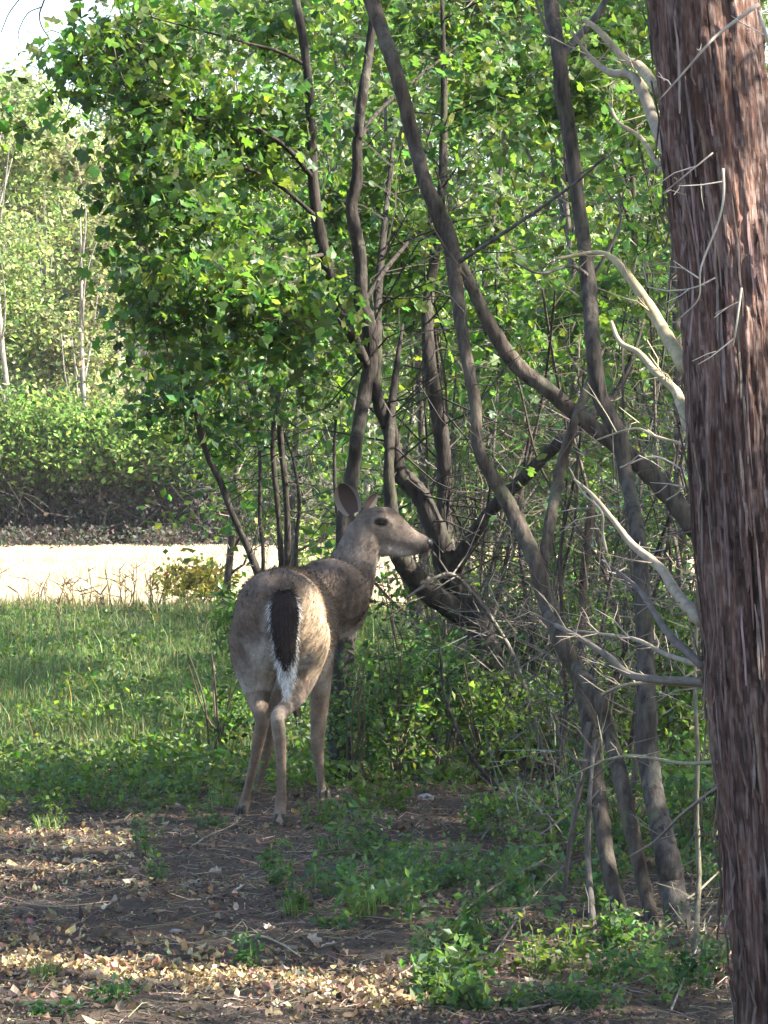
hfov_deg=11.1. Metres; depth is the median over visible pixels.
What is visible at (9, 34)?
sky
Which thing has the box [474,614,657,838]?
thicket stem
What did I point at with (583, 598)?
sapling
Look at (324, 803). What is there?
grass tuft
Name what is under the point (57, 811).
weed
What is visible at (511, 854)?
weed
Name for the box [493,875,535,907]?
weed
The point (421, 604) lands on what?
thicket stem
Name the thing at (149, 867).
weed
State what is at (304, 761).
ground weeds
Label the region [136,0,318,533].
woodland tree
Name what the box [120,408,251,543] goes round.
shrub
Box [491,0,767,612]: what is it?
young tree
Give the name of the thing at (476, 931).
weed
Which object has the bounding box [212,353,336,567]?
sapling
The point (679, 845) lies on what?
weed
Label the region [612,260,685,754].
thicket stem
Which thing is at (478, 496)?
twig tangle
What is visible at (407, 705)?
twig tangle
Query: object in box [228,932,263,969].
weed
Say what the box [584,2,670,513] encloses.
woodland tree
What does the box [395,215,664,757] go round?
thicket stem
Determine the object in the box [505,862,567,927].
weed
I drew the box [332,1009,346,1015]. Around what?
fallen leaf
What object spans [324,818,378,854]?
weed
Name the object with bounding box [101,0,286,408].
woodland tree
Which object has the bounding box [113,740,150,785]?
weed
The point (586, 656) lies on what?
twig tangle
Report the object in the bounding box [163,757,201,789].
weed
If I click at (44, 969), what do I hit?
grass tuft
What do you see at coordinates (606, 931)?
weed
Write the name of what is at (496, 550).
thicket stem
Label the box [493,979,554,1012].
weed
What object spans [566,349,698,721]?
thicket stem
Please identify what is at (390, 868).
weed
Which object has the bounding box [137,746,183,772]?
weed
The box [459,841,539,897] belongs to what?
weed
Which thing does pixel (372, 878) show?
weed
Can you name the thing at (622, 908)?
weed
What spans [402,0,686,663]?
young tree
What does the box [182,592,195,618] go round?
dead stalk
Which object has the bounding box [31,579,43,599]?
dead stalk
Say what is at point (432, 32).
forked tree
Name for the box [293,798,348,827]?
weed
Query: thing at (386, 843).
weed
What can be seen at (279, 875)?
weed
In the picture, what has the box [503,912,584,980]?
weed
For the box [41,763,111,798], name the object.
weed
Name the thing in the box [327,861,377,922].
weed
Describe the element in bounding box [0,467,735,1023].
ground
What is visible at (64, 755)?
weed
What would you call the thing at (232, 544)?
young tree
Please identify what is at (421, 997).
weed
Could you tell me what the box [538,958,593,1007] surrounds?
weed
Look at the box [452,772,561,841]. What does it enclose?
leafy bush
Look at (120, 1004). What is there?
fallen leaf
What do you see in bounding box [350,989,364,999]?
fallen leaf
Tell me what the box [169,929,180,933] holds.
stone
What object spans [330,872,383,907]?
weed
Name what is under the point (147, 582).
dead stalk
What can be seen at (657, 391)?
thicket stem
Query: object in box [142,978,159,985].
fallen leaf
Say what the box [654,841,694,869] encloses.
weed
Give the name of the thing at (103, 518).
bare thicket
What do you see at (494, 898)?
weed
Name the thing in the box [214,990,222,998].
fallen leaf
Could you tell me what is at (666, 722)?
leafy bush
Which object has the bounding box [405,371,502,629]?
thicket stem
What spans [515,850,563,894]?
weed
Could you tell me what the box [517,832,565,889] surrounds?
weed
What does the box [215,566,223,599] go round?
dead stalk
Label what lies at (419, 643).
leafy bush
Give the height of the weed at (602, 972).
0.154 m
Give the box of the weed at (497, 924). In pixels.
[467,890,519,939]
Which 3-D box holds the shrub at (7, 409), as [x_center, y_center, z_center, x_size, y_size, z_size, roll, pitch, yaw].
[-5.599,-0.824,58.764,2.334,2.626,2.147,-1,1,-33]
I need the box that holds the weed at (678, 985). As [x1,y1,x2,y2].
[652,946,704,989]
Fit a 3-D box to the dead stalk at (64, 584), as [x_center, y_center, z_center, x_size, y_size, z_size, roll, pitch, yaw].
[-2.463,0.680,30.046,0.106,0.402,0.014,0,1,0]
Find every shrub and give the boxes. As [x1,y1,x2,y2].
[0,368,88,530]
[0,377,136,530]
[0,416,38,476]
[48,393,186,543]
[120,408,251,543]
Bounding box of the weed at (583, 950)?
[535,908,598,968]
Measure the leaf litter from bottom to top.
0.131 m
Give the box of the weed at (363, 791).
[329,770,402,811]
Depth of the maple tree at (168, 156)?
15.49 m
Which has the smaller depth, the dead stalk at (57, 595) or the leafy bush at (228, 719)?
the leafy bush at (228, 719)
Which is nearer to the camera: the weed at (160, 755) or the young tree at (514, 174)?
the weed at (160, 755)
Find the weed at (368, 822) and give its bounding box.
[328,780,394,858]
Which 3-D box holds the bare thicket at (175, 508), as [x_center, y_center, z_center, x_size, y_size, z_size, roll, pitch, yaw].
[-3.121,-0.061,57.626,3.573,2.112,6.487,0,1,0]
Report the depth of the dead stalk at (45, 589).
33.28 m
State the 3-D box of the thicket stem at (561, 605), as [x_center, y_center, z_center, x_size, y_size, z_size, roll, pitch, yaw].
[0.640,0.163,14.381,0.682,1.900,0.702,0,1,0]
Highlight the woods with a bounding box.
[0,163,689,525]
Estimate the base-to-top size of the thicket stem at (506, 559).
2.349 m
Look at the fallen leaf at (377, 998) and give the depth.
9.37 m
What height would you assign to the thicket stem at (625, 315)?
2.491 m
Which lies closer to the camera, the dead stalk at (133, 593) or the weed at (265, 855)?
the weed at (265, 855)
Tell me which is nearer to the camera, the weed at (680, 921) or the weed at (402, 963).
the weed at (402, 963)
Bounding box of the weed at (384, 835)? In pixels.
[359,804,388,853]
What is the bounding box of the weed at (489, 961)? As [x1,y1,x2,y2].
[433,943,504,987]
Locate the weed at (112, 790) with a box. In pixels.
[92,780,119,810]
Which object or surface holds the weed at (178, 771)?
on the ground at (396, 939)
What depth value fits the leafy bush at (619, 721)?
15.96 m
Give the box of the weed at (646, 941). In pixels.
[625,921,686,979]
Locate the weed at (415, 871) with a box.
[387,853,438,901]
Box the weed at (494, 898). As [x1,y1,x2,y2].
[457,875,512,920]
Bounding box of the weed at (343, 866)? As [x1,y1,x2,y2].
[300,853,375,899]
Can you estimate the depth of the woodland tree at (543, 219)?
66.94 m
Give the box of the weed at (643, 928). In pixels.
[628,918,675,954]
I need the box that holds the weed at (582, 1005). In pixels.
[544,979,611,1014]
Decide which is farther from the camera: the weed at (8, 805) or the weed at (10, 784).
the weed at (10, 784)
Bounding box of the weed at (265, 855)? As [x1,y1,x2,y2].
[255,830,299,872]
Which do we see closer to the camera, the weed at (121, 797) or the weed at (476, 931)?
the weed at (476, 931)
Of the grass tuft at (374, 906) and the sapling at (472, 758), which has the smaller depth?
the grass tuft at (374, 906)
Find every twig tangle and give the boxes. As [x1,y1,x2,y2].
[133,387,319,570]
[202,383,386,564]
[275,670,484,795]
[361,403,560,641]
[411,485,609,766]
[442,676,675,871]
[473,571,702,791]
[508,480,701,701]
[516,325,688,553]
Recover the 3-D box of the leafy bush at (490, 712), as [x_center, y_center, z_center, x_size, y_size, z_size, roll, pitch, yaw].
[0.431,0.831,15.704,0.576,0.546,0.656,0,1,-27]
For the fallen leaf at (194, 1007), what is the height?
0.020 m
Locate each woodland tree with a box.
[0,45,105,526]
[0,100,83,400]
[0,128,123,484]
[9,110,162,483]
[22,104,196,403]
[34,0,218,408]
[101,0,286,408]
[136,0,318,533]
[219,0,372,524]
[285,52,456,492]
[321,1,501,463]
[412,38,556,532]
[447,41,636,366]
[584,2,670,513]
[622,10,767,359]
[661,1,767,394]
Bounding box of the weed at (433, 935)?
[402,917,453,949]
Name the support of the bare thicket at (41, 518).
on the ground at (396, 939)
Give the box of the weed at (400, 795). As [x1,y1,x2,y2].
[366,761,416,811]
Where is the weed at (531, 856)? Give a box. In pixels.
[502,848,552,881]
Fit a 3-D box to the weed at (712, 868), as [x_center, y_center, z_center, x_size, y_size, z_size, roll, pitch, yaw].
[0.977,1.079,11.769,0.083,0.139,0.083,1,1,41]
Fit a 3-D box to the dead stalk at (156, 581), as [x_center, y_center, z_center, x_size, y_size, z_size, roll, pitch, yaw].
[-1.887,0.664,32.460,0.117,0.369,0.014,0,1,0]
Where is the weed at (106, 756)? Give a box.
[95,744,138,776]
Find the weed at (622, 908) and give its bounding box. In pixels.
[599,894,648,932]
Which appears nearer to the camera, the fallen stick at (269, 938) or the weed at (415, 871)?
the fallen stick at (269, 938)
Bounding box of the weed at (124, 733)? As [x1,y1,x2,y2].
[112,725,135,750]
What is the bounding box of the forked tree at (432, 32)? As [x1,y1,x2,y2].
[246,0,682,771]
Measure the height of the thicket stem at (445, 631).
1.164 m
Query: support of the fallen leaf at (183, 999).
on the ground at (396, 939)
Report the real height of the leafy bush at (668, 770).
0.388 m
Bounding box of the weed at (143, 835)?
[125,802,164,855]
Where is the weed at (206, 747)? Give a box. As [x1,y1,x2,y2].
[193,739,225,765]
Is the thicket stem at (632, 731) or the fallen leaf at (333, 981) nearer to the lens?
the fallen leaf at (333, 981)
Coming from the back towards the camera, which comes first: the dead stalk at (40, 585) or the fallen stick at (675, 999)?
the dead stalk at (40, 585)
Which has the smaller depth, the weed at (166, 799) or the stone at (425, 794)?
the weed at (166, 799)
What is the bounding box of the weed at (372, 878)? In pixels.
[336,853,403,896]
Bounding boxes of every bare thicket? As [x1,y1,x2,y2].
[0,456,128,547]
[0,458,67,545]
[0,459,158,547]
[0,462,126,546]
[5,456,218,548]
[44,456,230,546]
[56,457,278,547]
[119,444,321,549]
[131,460,334,546]
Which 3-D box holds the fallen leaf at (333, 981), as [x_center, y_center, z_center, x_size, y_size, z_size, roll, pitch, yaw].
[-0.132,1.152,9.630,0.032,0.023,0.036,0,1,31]
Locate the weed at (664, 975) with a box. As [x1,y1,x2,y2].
[631,943,684,1007]
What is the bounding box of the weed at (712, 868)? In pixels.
[701,854,720,895]
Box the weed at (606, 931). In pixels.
[579,912,638,952]
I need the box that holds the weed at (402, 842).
[355,834,410,875]
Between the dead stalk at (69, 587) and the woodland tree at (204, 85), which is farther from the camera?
the woodland tree at (204, 85)
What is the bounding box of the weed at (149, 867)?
[141,849,170,881]
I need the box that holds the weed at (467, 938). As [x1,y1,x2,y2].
[430,922,487,964]
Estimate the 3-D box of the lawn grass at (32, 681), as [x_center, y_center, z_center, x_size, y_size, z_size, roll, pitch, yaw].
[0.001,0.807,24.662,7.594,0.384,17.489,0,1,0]
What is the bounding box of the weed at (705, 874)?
[690,846,721,879]
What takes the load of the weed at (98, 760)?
on the ground at (396, 939)
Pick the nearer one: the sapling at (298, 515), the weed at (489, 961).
the weed at (489, 961)
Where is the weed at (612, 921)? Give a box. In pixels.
[600,898,628,948]
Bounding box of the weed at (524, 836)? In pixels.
[514,827,549,886]
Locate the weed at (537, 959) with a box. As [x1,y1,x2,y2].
[520,935,548,973]
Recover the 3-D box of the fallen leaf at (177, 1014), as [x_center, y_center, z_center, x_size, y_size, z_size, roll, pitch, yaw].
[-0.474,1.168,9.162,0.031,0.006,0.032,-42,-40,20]
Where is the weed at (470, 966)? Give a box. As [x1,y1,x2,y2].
[457,964,497,1009]
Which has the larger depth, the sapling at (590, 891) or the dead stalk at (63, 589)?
the dead stalk at (63, 589)
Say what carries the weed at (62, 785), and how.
on the ground at (396, 939)
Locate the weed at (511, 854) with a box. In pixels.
[487,831,537,868]
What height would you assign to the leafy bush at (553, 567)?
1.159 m
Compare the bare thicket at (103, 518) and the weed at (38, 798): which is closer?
the weed at (38, 798)
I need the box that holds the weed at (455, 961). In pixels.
[427,936,465,972]
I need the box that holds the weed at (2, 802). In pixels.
[0,790,11,816]
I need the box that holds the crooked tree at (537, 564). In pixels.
[363,0,658,922]
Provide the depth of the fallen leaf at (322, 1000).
9.35 m
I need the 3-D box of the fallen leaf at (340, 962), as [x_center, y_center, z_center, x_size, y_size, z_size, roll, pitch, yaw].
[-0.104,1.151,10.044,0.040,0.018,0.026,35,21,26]
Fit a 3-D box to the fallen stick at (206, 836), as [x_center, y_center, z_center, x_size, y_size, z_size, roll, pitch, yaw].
[-0.556,1.101,13.533,0.092,0.087,0.961,0,1,8]
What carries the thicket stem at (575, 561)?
on the ground at (396, 939)
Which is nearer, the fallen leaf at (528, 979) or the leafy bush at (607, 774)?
the fallen leaf at (528, 979)
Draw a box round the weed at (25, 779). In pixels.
[0,767,37,793]
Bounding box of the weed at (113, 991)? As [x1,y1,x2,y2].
[85,972,143,1005]
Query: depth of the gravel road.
45.24 m
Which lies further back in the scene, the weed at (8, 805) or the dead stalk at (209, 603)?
the dead stalk at (209, 603)
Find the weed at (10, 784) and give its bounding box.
[0,766,29,804]
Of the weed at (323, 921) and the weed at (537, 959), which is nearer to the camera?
the weed at (537, 959)
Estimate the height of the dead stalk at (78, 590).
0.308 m
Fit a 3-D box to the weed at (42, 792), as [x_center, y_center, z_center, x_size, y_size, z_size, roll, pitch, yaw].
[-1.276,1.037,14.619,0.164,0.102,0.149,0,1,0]
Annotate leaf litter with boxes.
[0,742,734,1023]
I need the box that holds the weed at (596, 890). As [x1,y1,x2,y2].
[578,883,605,913]
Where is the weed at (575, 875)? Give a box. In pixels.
[557,860,601,894]
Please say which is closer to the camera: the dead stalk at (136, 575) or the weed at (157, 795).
the weed at (157, 795)
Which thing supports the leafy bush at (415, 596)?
on the ground at (396, 939)
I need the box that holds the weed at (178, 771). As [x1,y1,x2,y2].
[162,764,195,793]
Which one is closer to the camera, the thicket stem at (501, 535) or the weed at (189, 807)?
the weed at (189, 807)
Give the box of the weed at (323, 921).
[310,893,358,930]
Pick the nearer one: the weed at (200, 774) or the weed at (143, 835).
the weed at (143, 835)
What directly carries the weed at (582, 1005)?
on the ground at (396, 939)
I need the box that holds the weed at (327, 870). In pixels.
[302,852,346,881]
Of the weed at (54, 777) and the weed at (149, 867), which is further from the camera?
the weed at (54, 777)
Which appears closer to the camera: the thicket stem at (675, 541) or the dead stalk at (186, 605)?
the thicket stem at (675, 541)
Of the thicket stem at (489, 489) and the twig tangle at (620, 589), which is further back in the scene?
the thicket stem at (489, 489)
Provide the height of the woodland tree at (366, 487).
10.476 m
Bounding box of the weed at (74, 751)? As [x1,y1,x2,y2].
[45,730,87,761]
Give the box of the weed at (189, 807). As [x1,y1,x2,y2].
[182,794,214,819]
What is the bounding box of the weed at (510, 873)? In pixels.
[480,861,537,903]
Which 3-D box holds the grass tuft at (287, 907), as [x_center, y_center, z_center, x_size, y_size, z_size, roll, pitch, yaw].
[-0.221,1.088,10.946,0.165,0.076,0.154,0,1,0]
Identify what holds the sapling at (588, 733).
on the ground at (396, 939)
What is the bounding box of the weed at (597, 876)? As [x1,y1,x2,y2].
[592,848,621,890]
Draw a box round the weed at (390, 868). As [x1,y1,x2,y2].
[377,848,414,882]
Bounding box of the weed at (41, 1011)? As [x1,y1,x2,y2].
[22,993,82,1017]
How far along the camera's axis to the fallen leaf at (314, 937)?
10.46 m
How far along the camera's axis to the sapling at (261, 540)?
19.00 m
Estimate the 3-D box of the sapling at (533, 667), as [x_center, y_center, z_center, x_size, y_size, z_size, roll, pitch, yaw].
[0.655,0.377,16.998,0.625,1.456,0.526,0,1,0]
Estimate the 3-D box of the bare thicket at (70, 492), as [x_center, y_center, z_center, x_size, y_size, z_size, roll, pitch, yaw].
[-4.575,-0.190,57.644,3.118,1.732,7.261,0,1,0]
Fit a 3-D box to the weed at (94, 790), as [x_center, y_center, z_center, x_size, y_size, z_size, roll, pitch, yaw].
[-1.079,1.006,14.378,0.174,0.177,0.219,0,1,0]
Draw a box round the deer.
[226,483,433,826]
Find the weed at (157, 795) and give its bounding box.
[141,768,178,813]
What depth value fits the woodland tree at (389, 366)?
66.88 m
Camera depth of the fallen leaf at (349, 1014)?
9.20 m
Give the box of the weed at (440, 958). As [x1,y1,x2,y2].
[411,942,463,995]
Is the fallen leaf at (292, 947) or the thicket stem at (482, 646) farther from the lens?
the thicket stem at (482, 646)
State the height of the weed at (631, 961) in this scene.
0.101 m
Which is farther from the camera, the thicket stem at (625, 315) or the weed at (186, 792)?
the thicket stem at (625, 315)
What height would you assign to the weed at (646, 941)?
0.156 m
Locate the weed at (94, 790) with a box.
[64,765,109,811]
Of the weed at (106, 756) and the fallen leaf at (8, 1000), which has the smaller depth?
the fallen leaf at (8, 1000)
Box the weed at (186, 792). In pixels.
[160,776,223,803]
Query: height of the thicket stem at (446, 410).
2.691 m
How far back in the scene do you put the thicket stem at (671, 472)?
16.75 m
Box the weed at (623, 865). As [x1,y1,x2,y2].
[613,843,632,884]
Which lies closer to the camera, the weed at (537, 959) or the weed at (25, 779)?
the weed at (537, 959)
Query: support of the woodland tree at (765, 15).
on the ground at (396, 939)
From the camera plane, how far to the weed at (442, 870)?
11.48 m
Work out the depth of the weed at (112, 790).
14.38 m
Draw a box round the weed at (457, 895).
[426,889,486,941]
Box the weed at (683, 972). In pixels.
[650,931,723,995]
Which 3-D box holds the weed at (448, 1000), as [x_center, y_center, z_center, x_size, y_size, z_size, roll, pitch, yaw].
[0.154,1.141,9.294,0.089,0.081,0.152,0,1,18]
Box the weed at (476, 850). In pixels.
[438,826,497,880]
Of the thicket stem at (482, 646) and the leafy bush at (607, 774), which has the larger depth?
the thicket stem at (482, 646)
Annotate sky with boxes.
[0,0,767,466]
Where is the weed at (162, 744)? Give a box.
[131,739,168,769]
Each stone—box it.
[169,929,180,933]
[418,793,433,799]
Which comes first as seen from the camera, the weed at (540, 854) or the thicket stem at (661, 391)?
the weed at (540, 854)
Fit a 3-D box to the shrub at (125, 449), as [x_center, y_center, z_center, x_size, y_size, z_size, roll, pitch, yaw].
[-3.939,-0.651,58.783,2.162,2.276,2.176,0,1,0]
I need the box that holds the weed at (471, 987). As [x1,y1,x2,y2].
[437,961,495,1011]
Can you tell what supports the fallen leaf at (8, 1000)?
on the ground at (396, 939)
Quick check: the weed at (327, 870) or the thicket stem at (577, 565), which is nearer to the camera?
the weed at (327, 870)
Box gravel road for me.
[0,543,695,610]
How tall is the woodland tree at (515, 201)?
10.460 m
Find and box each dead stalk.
[6,585,26,605]
[9,574,38,597]
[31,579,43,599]
[40,572,50,600]
[47,578,71,607]
[47,578,78,605]
[53,575,66,619]
[63,577,75,602]
[64,576,80,607]
[68,584,101,612]
[73,567,94,609]
[82,587,101,613]
[92,583,107,609]
[93,586,106,606]
[95,563,111,602]
[106,578,122,607]
[111,562,127,604]
[117,571,131,611]
[120,570,134,608]
[127,561,145,603]
[144,572,153,614]
[145,574,159,602]
[149,571,160,603]
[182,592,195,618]
[205,591,211,613]
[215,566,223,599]
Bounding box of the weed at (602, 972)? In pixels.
[586,932,621,991]
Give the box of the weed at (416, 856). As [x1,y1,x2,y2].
[394,832,458,890]
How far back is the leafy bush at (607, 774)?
14.28 m
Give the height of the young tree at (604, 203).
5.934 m
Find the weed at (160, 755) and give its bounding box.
[137,746,171,775]
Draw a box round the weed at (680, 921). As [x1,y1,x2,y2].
[664,900,692,929]
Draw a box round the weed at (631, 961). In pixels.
[595,947,655,983]
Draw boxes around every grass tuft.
[27,960,74,979]
[29,813,68,831]
[205,781,256,807]
[275,891,318,917]
[301,791,342,812]
[344,887,391,917]
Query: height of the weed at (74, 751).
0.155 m
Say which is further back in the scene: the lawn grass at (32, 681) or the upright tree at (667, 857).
the lawn grass at (32, 681)
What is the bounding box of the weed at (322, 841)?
[309,829,337,855]
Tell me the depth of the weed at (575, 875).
11.82 m
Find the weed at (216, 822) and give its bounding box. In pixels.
[192,801,231,829]
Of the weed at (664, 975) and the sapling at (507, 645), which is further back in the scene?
the sapling at (507, 645)
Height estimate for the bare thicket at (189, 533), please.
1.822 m
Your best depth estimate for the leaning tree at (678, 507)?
11.97 m
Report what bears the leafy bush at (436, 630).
on the ground at (396, 939)
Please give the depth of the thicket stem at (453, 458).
18.42 m
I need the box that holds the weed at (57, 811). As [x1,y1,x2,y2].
[32,786,70,831]
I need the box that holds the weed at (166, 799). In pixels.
[137,786,178,807]
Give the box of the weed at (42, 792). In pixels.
[18,781,60,802]
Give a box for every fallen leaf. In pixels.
[4,996,13,1004]
[10,984,20,995]
[25,911,33,917]
[26,978,37,985]
[60,984,70,993]
[100,902,110,909]
[110,895,116,903]
[115,999,124,1011]
[122,878,135,884]
[127,1002,136,1009]
[137,891,146,896]
[138,955,153,961]
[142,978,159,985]
[147,1003,160,1009]
[173,978,183,987]
[174,997,190,1000]
[174,1011,183,1016]
[191,1004,201,1011]
[209,865,221,872]
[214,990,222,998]
[215,987,224,995]
[260,994,272,1002]
[263,923,274,928]
[265,1006,282,1015]
[271,947,280,954]
[271,1001,286,1006]
[274,981,282,991]
[286,945,297,952]
[307,933,321,942]
[316,994,331,1002]
[318,986,330,993]
[321,941,336,946]
[322,980,337,985]
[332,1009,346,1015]
[338,958,348,968]
[342,949,347,956]
[343,1007,357,1016]
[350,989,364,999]
[369,996,379,1002]
[379,1011,386,1017]
[418,899,426,906]
[521,976,536,980]
[547,1006,559,1015]
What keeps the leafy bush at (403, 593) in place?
on the ground at (396, 939)
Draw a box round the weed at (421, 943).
[396,921,434,963]
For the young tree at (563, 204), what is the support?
on the ground at (396, 939)
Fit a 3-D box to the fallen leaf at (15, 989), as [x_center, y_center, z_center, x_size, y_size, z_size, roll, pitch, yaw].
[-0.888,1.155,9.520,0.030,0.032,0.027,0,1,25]
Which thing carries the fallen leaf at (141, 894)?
on the ground at (396, 939)
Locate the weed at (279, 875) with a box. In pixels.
[260,859,292,886]
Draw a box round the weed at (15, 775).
[0,761,36,785]
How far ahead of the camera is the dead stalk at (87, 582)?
32.28 m
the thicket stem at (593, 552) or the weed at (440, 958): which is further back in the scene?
the thicket stem at (593, 552)
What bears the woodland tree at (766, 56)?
on the ground at (396, 939)
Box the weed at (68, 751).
[58,742,70,773]
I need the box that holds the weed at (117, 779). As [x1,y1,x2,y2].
[104,769,160,798]
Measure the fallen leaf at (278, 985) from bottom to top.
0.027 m
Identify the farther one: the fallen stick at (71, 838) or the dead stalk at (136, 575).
the dead stalk at (136, 575)
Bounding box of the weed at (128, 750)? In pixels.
[109,738,148,767]
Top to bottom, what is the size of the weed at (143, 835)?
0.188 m
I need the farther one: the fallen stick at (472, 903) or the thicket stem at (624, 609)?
the thicket stem at (624, 609)
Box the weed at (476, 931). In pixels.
[439,902,496,952]
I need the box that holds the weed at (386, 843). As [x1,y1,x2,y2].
[359,829,416,861]
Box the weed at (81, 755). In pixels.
[59,753,104,792]
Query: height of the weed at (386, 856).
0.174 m
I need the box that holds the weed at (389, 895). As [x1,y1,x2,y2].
[380,861,420,909]
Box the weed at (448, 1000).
[428,980,463,1013]
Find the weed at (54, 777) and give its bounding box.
[20,751,71,794]
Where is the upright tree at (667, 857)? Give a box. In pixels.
[459,0,696,929]
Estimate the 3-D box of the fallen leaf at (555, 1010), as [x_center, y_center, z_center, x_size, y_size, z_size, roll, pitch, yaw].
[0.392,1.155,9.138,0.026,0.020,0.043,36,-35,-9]
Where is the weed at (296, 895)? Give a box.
[276,869,311,910]
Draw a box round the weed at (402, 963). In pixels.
[399,948,463,994]
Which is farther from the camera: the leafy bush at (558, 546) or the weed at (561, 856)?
the leafy bush at (558, 546)
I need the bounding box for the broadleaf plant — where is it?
[367,879,394,906]
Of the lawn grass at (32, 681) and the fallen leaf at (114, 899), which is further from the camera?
the lawn grass at (32, 681)
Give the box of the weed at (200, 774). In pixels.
[158,766,208,804]
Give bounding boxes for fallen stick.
[0,891,110,907]
[59,833,127,843]
[186,814,244,845]
[194,835,277,853]
[218,919,300,956]
[287,839,354,853]
[420,842,502,853]
[425,858,546,949]
[490,858,564,957]
[517,985,565,1010]
[670,916,716,1010]
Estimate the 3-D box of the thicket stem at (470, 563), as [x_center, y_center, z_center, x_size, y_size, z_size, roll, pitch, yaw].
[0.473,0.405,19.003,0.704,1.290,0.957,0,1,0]
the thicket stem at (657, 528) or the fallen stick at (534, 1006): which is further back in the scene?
the thicket stem at (657, 528)
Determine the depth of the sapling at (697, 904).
10.41 m
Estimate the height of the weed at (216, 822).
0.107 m
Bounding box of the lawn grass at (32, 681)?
[0,579,711,773]
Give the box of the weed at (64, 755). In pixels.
[45,754,73,781]
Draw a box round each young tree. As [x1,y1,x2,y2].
[58,49,424,608]
[72,0,521,566]
[96,0,617,670]
[190,0,540,642]
[257,0,596,501]
[287,0,687,620]
[305,0,686,686]
[322,3,663,607]
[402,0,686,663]
[411,0,767,566]
[427,0,766,692]
[464,0,767,566]
[478,0,767,424]
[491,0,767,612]
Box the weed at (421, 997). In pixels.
[410,964,458,1009]
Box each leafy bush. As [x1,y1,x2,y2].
[145,547,242,604]
[165,636,254,749]
[196,573,244,658]
[240,479,335,565]
[241,688,309,712]
[301,638,422,786]
[328,628,462,783]
[360,557,483,713]
[384,609,529,781]
[394,550,542,737]
[400,511,531,604]
[425,653,555,782]
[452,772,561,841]
[466,558,596,704]
[467,648,611,768]
[490,771,595,855]
[500,493,629,701]
[506,482,621,618]
[515,474,693,701]
[536,736,640,807]
[538,623,666,776]
[552,771,683,860]
[568,518,707,746]
[610,559,710,780]
[631,734,712,827]
[634,742,719,872]
[642,394,696,620]
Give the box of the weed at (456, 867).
[419,843,476,889]
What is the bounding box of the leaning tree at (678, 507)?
[378,207,690,545]
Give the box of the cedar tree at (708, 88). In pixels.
[502,0,767,1023]
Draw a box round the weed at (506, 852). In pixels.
[488,846,537,881]
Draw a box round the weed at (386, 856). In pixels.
[371,831,430,877]
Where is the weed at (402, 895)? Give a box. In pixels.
[381,865,438,923]
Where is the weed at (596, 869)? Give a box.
[576,847,633,876]
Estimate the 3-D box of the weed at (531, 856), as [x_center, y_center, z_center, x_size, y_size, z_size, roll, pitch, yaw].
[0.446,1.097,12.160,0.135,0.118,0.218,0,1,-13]
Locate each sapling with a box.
[68,303,307,738]
[197,337,301,569]
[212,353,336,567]
[225,407,341,566]
[237,321,331,726]
[281,262,383,522]
[366,631,498,792]
[406,504,556,764]
[467,432,608,760]
[517,686,603,908]
[541,712,662,946]
[544,469,643,754]
[655,568,722,959]
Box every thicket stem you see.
[351,287,503,718]
[370,512,495,735]
[379,540,536,744]
[379,555,505,731]
[382,154,489,714]
[382,174,505,644]
[382,330,506,659]
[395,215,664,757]
[398,393,519,635]
[399,411,551,768]
[402,526,555,669]
[404,303,587,710]
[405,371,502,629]
[411,318,551,640]
[417,218,545,704]
[417,392,563,662]
[420,466,541,695]
[433,221,628,768]
[457,416,567,629]
[464,520,529,611]
[469,293,646,800]
[470,491,659,725]
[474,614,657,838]
[475,381,642,769]
[475,513,615,692]
[485,550,621,745]
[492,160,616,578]
[492,169,655,672]
[493,223,663,695]
[500,315,650,750]
[512,302,677,804]
[518,515,647,669]
[519,178,649,627]
[523,450,692,781]
[525,398,693,776]
[529,442,695,806]
[543,249,693,724]
[563,472,637,660]
[566,200,678,688]
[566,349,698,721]
[574,273,699,765]
[579,264,700,652]
[583,369,700,775]
[602,334,696,701]
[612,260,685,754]
[620,542,708,755]
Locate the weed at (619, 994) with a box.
[591,968,631,1015]
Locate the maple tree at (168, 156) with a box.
[0,0,497,783]
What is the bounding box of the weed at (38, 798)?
[17,772,80,818]
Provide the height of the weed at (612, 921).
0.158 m
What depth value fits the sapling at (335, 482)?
19.99 m
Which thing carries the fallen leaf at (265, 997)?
on the ground at (396, 939)
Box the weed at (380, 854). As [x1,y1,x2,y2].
[369,839,412,874]
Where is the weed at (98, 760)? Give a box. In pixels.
[72,751,109,776]
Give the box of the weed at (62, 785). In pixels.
[42,777,75,800]
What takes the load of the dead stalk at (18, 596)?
on the ground at (396, 939)
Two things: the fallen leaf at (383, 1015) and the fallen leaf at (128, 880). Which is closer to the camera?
the fallen leaf at (383, 1015)
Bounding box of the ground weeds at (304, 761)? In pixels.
[0,601,711,797]
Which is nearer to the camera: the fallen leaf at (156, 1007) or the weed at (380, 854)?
the fallen leaf at (156, 1007)
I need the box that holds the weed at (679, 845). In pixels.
[677,817,685,866]
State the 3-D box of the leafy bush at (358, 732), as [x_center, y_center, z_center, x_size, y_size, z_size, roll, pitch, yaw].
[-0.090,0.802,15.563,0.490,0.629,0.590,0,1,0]
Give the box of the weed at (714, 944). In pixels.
[696,915,730,974]
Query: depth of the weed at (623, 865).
12.13 m
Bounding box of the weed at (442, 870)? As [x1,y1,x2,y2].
[381,866,446,897]
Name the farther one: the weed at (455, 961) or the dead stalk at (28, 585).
the dead stalk at (28, 585)
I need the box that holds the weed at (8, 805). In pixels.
[1,797,14,814]
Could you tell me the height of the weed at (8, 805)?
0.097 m
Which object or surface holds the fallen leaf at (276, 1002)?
on the ground at (396, 939)
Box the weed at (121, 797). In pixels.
[93,784,152,812]
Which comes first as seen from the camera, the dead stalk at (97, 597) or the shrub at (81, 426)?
the dead stalk at (97, 597)

